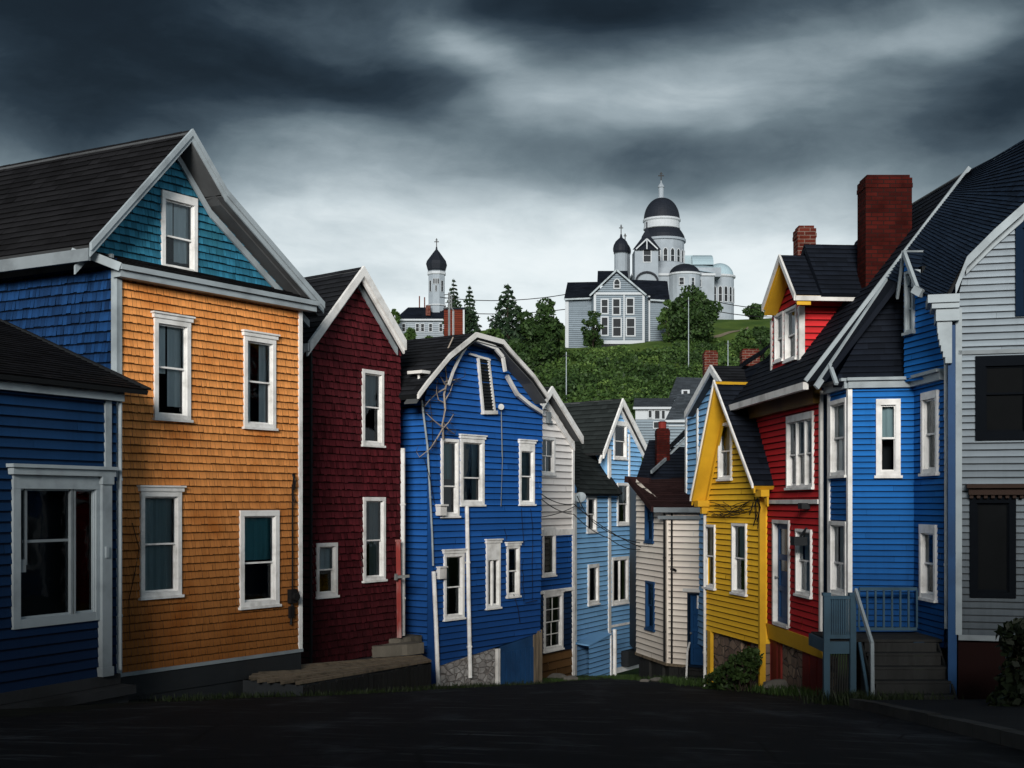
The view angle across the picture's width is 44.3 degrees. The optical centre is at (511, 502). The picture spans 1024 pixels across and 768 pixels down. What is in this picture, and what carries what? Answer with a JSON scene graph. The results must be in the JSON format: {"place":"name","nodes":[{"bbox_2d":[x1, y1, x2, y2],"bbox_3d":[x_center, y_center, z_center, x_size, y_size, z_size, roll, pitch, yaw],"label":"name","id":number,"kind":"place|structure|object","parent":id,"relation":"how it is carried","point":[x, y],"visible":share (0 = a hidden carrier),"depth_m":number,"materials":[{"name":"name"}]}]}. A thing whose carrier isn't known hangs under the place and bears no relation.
{"place":"outdoors","nodes":[
{"label":"outdoors","id":0,"kind":"place"},
{"bbox_2d":[0,317,848,718],"bbox_3d":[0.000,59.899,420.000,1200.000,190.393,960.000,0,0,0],"label":"ground","id":1,"kind":"structure","parent":0,"point":[722,325],"depth_m":49.46,"materials":[{"name":"green plant"}]},
{"bbox_2d":[0,319,150,708],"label":"house","id":2,"kind":"structure","parent":1,"relation":"on","point":[58,525],"depth_m":18.85,"materials":[{"name":"blue paint"}]},
{"bbox_2d":[3,474,99,629],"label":"window","id":3,"kind":"structure","parent":2,"relation":"in","point":[55,523],"depth_m":19.06,"materials":[{"name":"grey paint"}]},
{"bbox_2d":[0,129,324,699],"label":"gable house","id":4,"kind":"structure","parent":1,"relation":"on","point":[164,269],"depth_m":21.96,"materials":[{"name":"orange paint"}]},
{"bbox_2d":[122,485,186,599],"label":"window","id":5,"kind":"structure","parent":4,"relation":"in","point":[160,557],"depth_m":21.34,"materials":[{"name":"white paint"}]},
{"bbox_2d":[133,311,195,422],"bbox_3d":[-5.950,-2.297,21.525,0.550,1.833,0.899,0,0,34],"label":"window","id":6,"kind":"structure","parent":4,"relation":"in","point":[172,332],"depth_m":21.60,"materials":[{"name":"white paint"}]},
{"bbox_2d":[141,189,197,271],"bbox_3d":[-6.013,-4.745,22.196,0.530,1.444,0.895,0,0,34],"label":"window","id":7,"kind":"structure","parent":4,"relation":"in","point":[179,212],"depth_m":22.31,"materials":[{"name":"white paint"}]},
{"bbox_2d":[219,507,281,609],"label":"window","id":8,"kind":"structure","parent":4,"relation":"in","point":[259,533],"depth_m":23.40,"materials":[{"name":"white paint"}]},
{"bbox_2d":[224,329,279,431],"bbox_3d":[-4.800,-2.234,23.209,0.550,1.798,0.911,0,0,34],"label":"window","id":9,"kind":"structure","parent":4,"relation":"in","point":[259,348],"depth_m":23.36,"materials":[{"name":"white paint"}]},
{"bbox_2d":[243,655,430,696],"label":"boardwalk","id":10,"kind":"structure","parent":1,"relation":"on","point":[407,674],"depth_m":24.35,"materials":[{"name":"brown wood"}]},
{"bbox_2d":[357,634,423,657],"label":"stone steps","id":11,"kind":"structure","parent":10,"relation":"on","point":[409,644],"depth_m":28.01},
{"bbox_2d":[394,539,408,637],"bbox_3d":[-2.460,1.922,28.113,0.344,2.202,0.305,0,0,0],"label":"wooden post","id":12,"kind":"object","parent":11,"relation":"on","point":[398,576],"visible":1,"depth_m":28.15,"materials":[{"name":"red paint"}]},
{"bbox_2d":[138,680,565,701],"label":"grass","id":13,"kind":"structure","parent":1,"relation":"on","point":[266,694],"depth_m":22.56,"materials":[{"name":"green plant"}]},
{"bbox_2d":[301,266,406,683],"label":"gable house","id":14,"kind":"structure","parent":1,"relation":"on","point":[354,344],"depth_m":27.10,"materials":[{"name":"red paint"}]},
{"bbox_2d":[303,540,339,598],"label":"window","id":15,"kind":"structure","parent":14,"relation":"in","point":[326,553],"depth_m":26.58,"materials":[{"name":"white paint"}]},
{"bbox_2d":[344,367,385,448],"bbox_3d":[-3.237,-2.092,27.757,0.530,1.746,0.833,0,0,33],"label":"window","id":16,"kind":"structure","parent":14,"relation":"in","point":[372,388],"depth_m":27.88,"materials":[{"name":"white paint"}]},
{"bbox_2d":[345,495,387,582],"bbox_3d":[-3.211,0.786,27.799,0.530,1.924,0.855,0,0,33],"label":"window","id":17,"kind":"structure","parent":14,"relation":"in","point":[374,508],"depth_m":27.93,"materials":[{"name":"white paint"}]},
{"bbox_2d":[391,308,400,323],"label":"leafy tree","id":18,"kind":"object","parent":1,"relation":"on","point":[397,317],"visible":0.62,"depth_m":227.60,"materials":[{"name":"green plant"}]},
{"bbox_2d":[404,327,417,339],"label":"leafy tree","id":19,"kind":"object","parent":1,"relation":"on","point":[410,334],"visible":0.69,"depth_m":159.35,"materials":[{"name":"green plant"}]},
{"bbox_2d":[303,332,548,685],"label":"gambrel house","id":20,"kind":"structure","parent":1,"relation":"on","point":[473,507],"depth_m":30.42,"materials":[{"name":"blue paint"}]},
{"bbox_2d":[416,337,465,456],"bbox_3d":[-1.662,-2.465,29.177,0.139,2.866,1.797,0,0,35],"label":"dead vine","id":21,"kind":"object","parent":20,"relation":"attached to","point":[442,426],"visible":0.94,"depth_m":29.23,"materials":[{"name":"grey plant"}]},
{"bbox_2d":[444,292,454,335],"bbox_3d":[-1.523,-4.418,31.180,0.144,1.631,0.469,0,0,32],"label":"antenna","id":22,"kind":"object","parent":20,"relation":"on","point":[449,302],"visible":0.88,"depth_m":31.18,"materials":[{"name":"metal"}]},
{"bbox_2d":[440,438,460,517],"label":"window","id":23,"kind":"structure","parent":20,"relation":"in","point":[446,444],"depth_m":29.83,"materials":[{"name":"white paint"}]},
{"bbox_2d":[441,548,467,621],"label":"window","id":24,"kind":"structure","parent":20,"relation":"in","point":[454,585],"depth_m":30.00,"materials":[{"name":"white paint"}]},
{"bbox_2d":[444,434,487,506],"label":"window","id":25,"kind":"structure","parent":20,"relation":"in","point":[472,447],"depth_m":30.62,"materials":[{"name":"white paint"}]},
{"bbox_2d":[468,353,497,413],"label":"louvre window","id":26,"kind":"structure","parent":20,"relation":"in","point":[487,400],"depth_m":30.71,"materials":[{"name":"white paint"}]},
{"bbox_2d":[476,538,503,609],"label":"window","id":27,"kind":"structure","parent":20,"relation":"in","point":[493,546],"depth_m":31.08,"materials":[{"name":"white paint"}]},
{"bbox_2d":[505,541,522,598],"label":"window","id":28,"kind":"structure","parent":20,"relation":"in","point":[513,548],"depth_m":31.83,"materials":[{"name":"white paint"}]},
{"bbox_2d":[498,635,533,683],"bbox_3d":[0.120,4.077,31.916,0.100,1.345,1.458,0,0,36],"label":"cellar door","id":29,"kind":"structure","parent":20,"relation":"in","point":[516,657],"depth_m":31.86,"materials":[{"name":"blue paint"}]},
{"bbox_2d":[504,439,537,505],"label":"window","id":30,"kind":"structure","parent":20,"relation":"in","point":[526,475],"depth_m":32.33,"materials":[{"name":"white paint"}]},
{"bbox_2d":[398,238,478,338],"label":"tower church","id":31,"kind":"structure","parent":1,"relation":"on","point":[426,321],"depth_m":233.32,"materials":[{"name":"white paint"}]},
{"bbox_2d":[442,279,461,333],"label":"conifer","id":32,"kind":"object","parent":1,"relation":"on","point":[456,302],"visible":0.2,"depth_m":204.76,"materials":[{"name":"green plant"}]},
{"bbox_2d":[443,308,465,335],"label":"red house","id":33,"kind":"structure","parent":1,"relation":"on","point":[459,320],"depth_m":149.98,"materials":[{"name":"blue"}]},
{"bbox_2d":[463,286,481,333],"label":"conifer","id":34,"kind":"object","parent":1,"relation":"on","point":[471,323],"visible":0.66,"depth_m":199.57,"materials":[{"name":"green plant"}]},
{"bbox_2d":[485,328,503,338],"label":"leafy tree","id":35,"kind":"object","parent":1,"relation":"on","point":[497,333],"visible":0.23,"depth_m":159.35,"materials":[{"name":"green plant"}]},
{"bbox_2d":[487,284,543,366],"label":"conifer","id":36,"kind":"object","parent":1,"relation":"on","point":[506,322],"visible":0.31,"depth_m":167.29,"materials":[{"name":"green plant"}]},
{"bbox_2d":[507,338,538,372],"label":"leafy tree","id":37,"kind":"object","parent":1,"relation":"on","point":[522,351],"visible":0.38,"depth_m":148.90,"materials":[{"name":"green plant"}]},
{"bbox_2d":[517,297,564,365],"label":"leafy tree","id":38,"kind":"object","parent":1,"relation":"on","point":[547,328],"visible":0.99,"depth_m":164.57,"materials":[{"name":"green plant"}]},
{"bbox_2d":[547,673,565,679],"bbox_3d":[1.340,5.053,36.500,0.589,0.208,0.425,0,0,26],"label":"rock","id":39,"kind":"object","parent":1,"relation":"on","point":[559,675],"visible":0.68,"depth_m":36.38,"materials":[{"name":"grey stone"}]},
{"bbox_2d":[554,332,564,361],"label":"leafy tree","id":40,"kind":"object","parent":1,"relation":"on","point":[557,343],"visible":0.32,"depth_m":171.61,"materials":[{"name":"green plant"}]},
{"bbox_2d":[536,386,583,678],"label":"narrow house","id":41,"kind":"structure","parent":1,"relation":"on","point":[561,433],"depth_m":37.60,"materials":[{"name":"white paint"}]},
{"bbox_2d":[542,437,556,475],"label":"window","id":42,"kind":"structure","parent":41,"relation":"in","point":[548,444],"depth_m":37.22,"materials":[{"name":"white paint"}]},
{"bbox_2d":[542,527,556,577],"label":"window","id":43,"kind":"structure","parent":41,"relation":"in","point":[549,542],"depth_m":37.32,"materials":[{"name":"white paint"}]},
{"bbox_2d":[543,589,565,652],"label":"window","id":44,"kind":"structure","parent":41,"relation":"in","point":[553,599],"depth_m":37.70,"materials":[{"name":"white paint"}]},
{"bbox_2d":[541,499,639,549],"bbox_3d":[2.617,0.638,37.345,1.989,1.560,5.046,0,0,32],"label":"power line","id":45,"kind":"object","parent":41,"relation":"attached to","point":[587,526],"visible":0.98,"depth_m":38.22,"materials":[{"name":"black rubber"}]},
{"bbox_2d":[542,494,640,547],"bbox_3d":[1.900,0.517,37.110,3.627,1.642,1.572,0,0,-32],"label":"power line","id":46,"kind":"object","parent":41,"relation":"attached to","point":[592,519],"visible":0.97,"depth_m":37.60,"materials":[{"name":"black rubber"}]},
{"bbox_2d":[580,310,603,347],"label":"leafy tree","id":47,"kind":"object","parent":1,"relation":"on","point":[591,337],"visible":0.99,"depth_m":181.86,"materials":[{"name":"green plant"}]},
{"bbox_2d":[542,674,641,681],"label":"grass","id":48,"kind":"structure","parent":1,"relation":"on","point":[624,677],"depth_m":36.25,"materials":[{"name":"green plant"}]},
{"bbox_2d":[564,398,646,675],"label":"steep gable house","id":49,"kind":"structure","parent":1,"relation":"on","point":[610,452],"depth_m":42.99,"materials":[{"name":"blue paint"}]},
{"bbox_2d":[586,496,597,533],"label":"window","id":50,"kind":"structure","parent":49,"relation":"in","point":[591,509],"depth_m":41.87,"materials":[{"name":"white paint"}]},
{"bbox_2d":[587,563,600,605],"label":"window","id":51,"kind":"structure","parent":49,"relation":"in","point":[593,569],"depth_m":42.03,"materials":[{"name":"white paint"}]},
{"bbox_2d":[608,421,628,460],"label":"window","id":52,"kind":"structure","parent":49,"relation":"in","point":[620,432],"depth_m":44.47,"materials":[{"name":"white paint"}]},
{"bbox_2d":[611,556,629,605],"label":"window","id":53,"kind":"structure","parent":49,"relation":"in","point":[620,565],"depth_m":44.56,"materials":[{"name":"white paint"}]},
{"bbox_2d":[616,483,629,525],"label":"window","id":54,"kind":"structure","parent":49,"relation":"in","point":[623,500],"depth_m":44.60,"materials":[{"name":"white paint"}]},
{"bbox_2d":[564,270,669,348],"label":"grey hill house","id":55,"kind":"structure","parent":1,"relation":"on","point":[625,307],"depth_m":190.10,"materials":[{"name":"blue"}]},
{"bbox_2d":[600,299,608,313],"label":"window","id":56,"kind":"structure","parent":55,"relation":"in","point":[604,303],"depth_m":189.91,"materials":[{"name":"white glass"}]},
{"bbox_2d":[600,316,608,335],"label":"window","id":57,"kind":"structure","parent":55,"relation":"in","point":[604,320],"depth_m":189.91,"materials":[{"name":"white glass"}]},
{"bbox_2d":[612,298,620,315],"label":"window","id":58,"kind":"structure","parent":55,"relation":"in","point":[616,302],"depth_m":189.95,"materials":[{"name":"white glass"}]},
{"bbox_2d":[612,317,621,336],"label":"window","id":59,"kind":"structure","parent":55,"relation":"in","point":[616,321],"depth_m":189.95,"materials":[{"name":"white glass"}]},
{"bbox_2d":[626,297,633,314],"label":"window","id":60,"kind":"structure","parent":55,"relation":"in","point":[629,300],"depth_m":189.95,"materials":[{"name":"white glass"}]},
{"bbox_2d":[626,317,635,336],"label":"window","id":61,"kind":"structure","parent":55,"relation":"in","point":[630,321],"depth_m":189.95,"materials":[{"name":"white glass"}]},
{"bbox_2d":[525,337,769,397],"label":"hillside shrubs","id":62,"kind":"object","parent":1,"relation":"on","point":[648,361],"visible":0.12,"depth_m":167.08,"materials":[{"name":"green plant"}]},
{"bbox_2d":[534,334,769,419],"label":"hillside shrubs","id":63,"kind":"object","parent":1,"relation":"on","point":[591,394],"visible":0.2,"depth_m":156.44,"materials":[{"name":"green plant"}]},
{"bbox_2d":[633,398,673,444],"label":"valley house","id":64,"kind":"structure","parent":1,"relation":"on","point":[650,413],"depth_m":115.98,"materials":[{"name":"wood"}]},
{"bbox_2d":[630,421,684,654],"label":"house","id":65,"kind":"structure","parent":1,"relation":"on","point":[661,460],"depth_m":41.91,"materials":[{"name":"white"}]},
{"bbox_2d":[624,476,706,678],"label":"corner house","id":66,"kind":"structure","parent":1,"relation":"on","point":[668,518],"depth_m":36.20,"materials":[{"name":"white paint"}]},
{"bbox_2d":[643,505,653,543],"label":"window","id":67,"kind":"structure","parent":66,"relation":"in","point":[649,516],"depth_m":37.88,"materials":[{"name":"blue paint"}]},
{"bbox_2d":[644,580,654,631],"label":"window","id":68,"kind":"structure","parent":66,"relation":"in","point":[649,585],"depth_m":37.83,"materials":[{"name":"blue paint"}]},
{"bbox_2d":[687,593,702,667],"bbox_3d":[5.252,3.606,35.633,0.570,2.100,0.180,0,0,38],"label":"door","id":69,"kind":"structure","parent":66,"relation":"in","point":[695,654],"depth_m":35.74,"materials":[{"name":"blue paint"}]},
{"bbox_2d":[655,299,676,342],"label":"leafy tree","id":70,"kind":"object","parent":1,"relation":"on","point":[663,322],"visible":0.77,"depth_m":186.70,"materials":[{"name":"green plant"}]},
{"bbox_2d":[613,172,735,319],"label":"domed church","id":71,"kind":"structure","parent":1,"relation":"on","point":[658,254],"depth_m":241.62,"materials":[{"name":"white paint"}]},
{"bbox_2d":[643,250,651,262],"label":"window","id":72,"kind":"structure","parent":71,"relation":"in","point":[647,254],"depth_m":232.96,"materials":[{"name":"white glass"}]},
{"bbox_2d":[665,393,693,449],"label":"valley house","id":73,"kind":"structure","parent":1,"relation":"on","point":[677,410],"depth_m":100.00,"materials":[{"name":"stone"}]},
{"bbox_2d":[669,377,701,419],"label":"valley house","id":74,"kind":"structure","parent":1,"relation":"on","point":[683,385],"depth_m":126.12,"materials":[{"name":"stone"}]},
{"bbox_2d":[677,642,706,679],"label":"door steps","id":75,"kind":"structure","parent":1,"relation":"on","point":[691,671],"depth_m":35.31,"materials":[{"name":"grey wood"}]},
{"bbox_2d":[665,284,723,343],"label":"leafy tree","id":76,"kind":"object","parent":1,"relation":"on","point":[703,314],"visible":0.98,"depth_m":182.17,"materials":[{"name":"green plant"}]},
{"bbox_2d":[684,344,769,647],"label":"house","id":77,"kind":"structure","parent":1,"relation":"on","point":[745,370],"depth_m":35.41,"materials":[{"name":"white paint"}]},
{"bbox_2d":[701,646,763,690],"bbox_3d":[4.556,3.528,26.367,0.766,1.248,2.197,0,0,-15],"label":"shrub","id":78,"kind":"object","parent":1,"relation":"on","point":[748,657],"visible":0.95,"depth_m":25.71,"materials":[{"name":"green plant"}]},
{"bbox_2d":[639,675,835,696],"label":"grass","id":79,"kind":"structure","parent":1,"relation":"on","point":[782,691],"depth_m":25.05,"materials":[{"name":"green plant"}]},
{"bbox_2d":[735,327,756,351],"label":"leafy tree","id":80,"kind":"object","parent":1,"relation":"on","point":[742,339],"visible":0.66,"depth_m":169.44,"materials":[{"name":"green plant"}]},
{"bbox_2d":[690,380,812,686],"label":"steep gable house","id":81,"kind":"structure","parent":1,"relation":"on","point":[732,459],"depth_m":27.41,"materials":[{"name":"yellow paint"}]},
{"bbox_2d":[701,524,725,590],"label":"window","id":82,"kind":"structure","parent":81,"relation":"in","point":[711,586],"depth_m":28.55,"materials":[{"name":"white paint"}]},
{"bbox_2d":[716,422,732,480],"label":"window","id":83,"kind":"structure","parent":81,"relation":"in","point":[724,452],"depth_m":28.16,"materials":[{"name":"white paint"}]},
{"bbox_2d":[729,523,747,596],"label":"window","id":84,"kind":"structure","parent":81,"relation":"in","point":[739,535],"depth_m":27.37,"materials":[{"name":"white paint"}]},
{"bbox_2d":[742,303,766,319],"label":"leafy tree","id":85,"kind":"object","parent":1,"relation":"on","point":[757,311],"visible":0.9,"depth_m":230.93,"materials":[{"name":"green plant"}]},
{"bbox_2d":[751,325,769,360],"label":"leafy tree","id":86,"kind":"object","parent":1,"relation":"on","point":[761,335],"visible":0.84,"depth_m":159.10,"materials":[{"name":"green plant"}]},
{"bbox_2d":[763,679,787,690],"bbox_3d":[5.389,3.677,25.182,0.713,0.271,0.560,0,0,-36],"label":"rock","id":87,"kind":"object","parent":1,"relation":"on","point":[774,682],"visible":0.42,"depth_m":25.06,"materials":[{"name":"grey stone"}]},
{"bbox_2d":[729,166,970,694],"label":"dormer house","id":88,"kind":"structure","parent":1,"relation":"on","point":[817,298],"depth_m":23.69,"materials":[{"name":"red paint"}]},
{"bbox_2d":[772,311,783,364],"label":"window","id":89,"kind":"structure","parent":88,"relation":"in","point":[779,317],"depth_m":25.36,"materials":[{"name":"white paint"}]},
{"bbox_2d":[772,520,792,628],"bbox_3d":[5.407,1.402,25.024,0.180,2.121,1.130,0,0,-5],"label":"door","id":90,"kind":"structure","parent":88,"relation":"in","point":[781,536],"depth_m":25.33,"materials":[{"name":"blue paint"}]},
{"bbox_2d":[782,304,801,363],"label":"window","id":91,"kind":"structure","parent":88,"relation":"in","point":[790,314],"depth_m":24.66,"materials":[{"name":"white paint"}]},
{"bbox_2d":[784,411,818,489],"bbox_3d":[5.658,-0.989,23.814,0.530,1.494,1.721,0,0,-5],"label":"window","id":92,"kind":"structure","parent":88,"relation":"in","point":[800,429],"depth_m":24.03,"materials":[{"name":"white paint"}]},
{"bbox_2d":[793,529,817,598],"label":"window","id":93,"kind":"structure","parent":88,"relation":"in","point":[803,554],"depth_m":23.89,"materials":[{"name":"white paint"}]},
{"bbox_2d":[809,587,957,699],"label":"porch stairs","id":94,"kind":"structure","parent":1,"relation":"on","point":[900,662],"depth_m":19.42,"materials":[{"name":"grey wood"}]},
{"bbox_2d":[807,159,989,690],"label":"bay house","id":95,"kind":"structure","parent":1,"relation":"on","point":[886,519],"depth_m":20.88,"materials":[{"name":"blue paint"}]},
{"bbox_2d":[827,397,845,478],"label":"window","id":96,"kind":"structure","parent":95,"relation":"in","point":[837,408],"depth_m":21.88,"materials":[{"name":"white paint"}]},
{"bbox_2d":[829,521,845,595],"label":"window","id":97,"kind":"structure","parent":95,"relation":"in","point":[837,529],"depth_m":21.88,"materials":[{"name":"white paint"}]},
{"bbox_2d":[874,399,902,477],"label":"window","id":98,"kind":"structure","parent":95,"relation":"in","point":[888,411],"depth_m":20.86,"materials":[{"name":"white paint"}]},
{"bbox_2d":[901,266,935,335],"bbox_3d":[6.701,-3.289,20.569,0.530,1.098,0.385,0,0,-10],"label":"window","id":99,"kind":"structure","parent":95,"relation":"in","point":[909,298],"depth_m":20.62,"materials":[{"name":"grey paint"}]},
{"bbox_2d":[918,390,943,475],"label":"window","id":100,"kind":"structure","parent":95,"relation":"in","point":[929,401],"depth_m":20.30,"materials":[{"name":"white paint"}]},
{"bbox_2d":[918,524,943,602],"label":"window","id":101,"kind":"structure","parent":95,"relation":"in","point":[928,541],"depth_m":20.36,"materials":[{"name":"white paint"}]},
{"bbox_2d":[887,139,1023,698],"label":"gable house","id":102,"kind":"structure","parent":1,"relation":"on","point":[975,239],"depth_m":18.82,"materials":[{"name":"grey paint"}]},
{"bbox_2d":[970,496,1015,597],"bbox_3d":[7.224,0.656,18.943,0.747,1.616,0.538,0,0,16],"label":"window","id":103,"kind":"structure","parent":102,"relation":"in","point":[992,520],"depth_m":18.78,"materials":[{"name":"black glass"}]},
{"bbox_2d":[975,355,1023,439],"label":"window","id":104,"kind":"structure","parent":102,"relation":"in","point":[999,379],"depth_m":18.76,"materials":[{"name":"black glass"}]},
{"bbox_2d":[1015,220,1023,315],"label":"window","id":105,"kind":"structure","parent":102,"relation":"in","point":[1019,230],"depth_m":18.63,"materials":[{"name":"blue paint"}]},
{"bbox_2d":[986,617,1023,706],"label":"shrub","id":106,"kind":"object","parent":1,"relation":"on","point":[1009,690],"visible":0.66,"depth_m":15.43,"materials":[{"name":"green plant"}]},
{"bbox_2d":[0,675,1023,767],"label":"road","id":107,"kind":"structure","parent":0,"point":[601,723],"depth_m":11.24,"materials":[{"name":"black asphalt"}]},
{"bbox_2d":[849,699,1023,750],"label":"kerb","id":108,"kind":"structure","parent":107,"relation":"on","point":[1005,736],"depth_m":12.15,"materials":[{"name":"concrete"}]},
{"bbox_2d":[0,0,1023,330],"label":"sky","id":109,"kind":"structure","parent":0,"point":[520,137],"materials":[{"name":"grey"}]},
{"bbox_2d":[440,294,760,308],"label":"power line","id":110,"kind":"object","parent":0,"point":[564,294],"visible":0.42,"depth_m":207.37,"materials":[{"name":"black rubber"}]},
{"bbox_2d":[792,686,963,705],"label":"grass","id":111,"kind":"structure","parent":0,"point":[844,697],"depth_m":18.55,"materials":[{"name":"green plant"}]},
{"bbox_2d":[871,699,1023,730],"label":"pavement","id":112,"kind":"structure","parent":0,"point":[980,710],"depth_m":14.47,"materials":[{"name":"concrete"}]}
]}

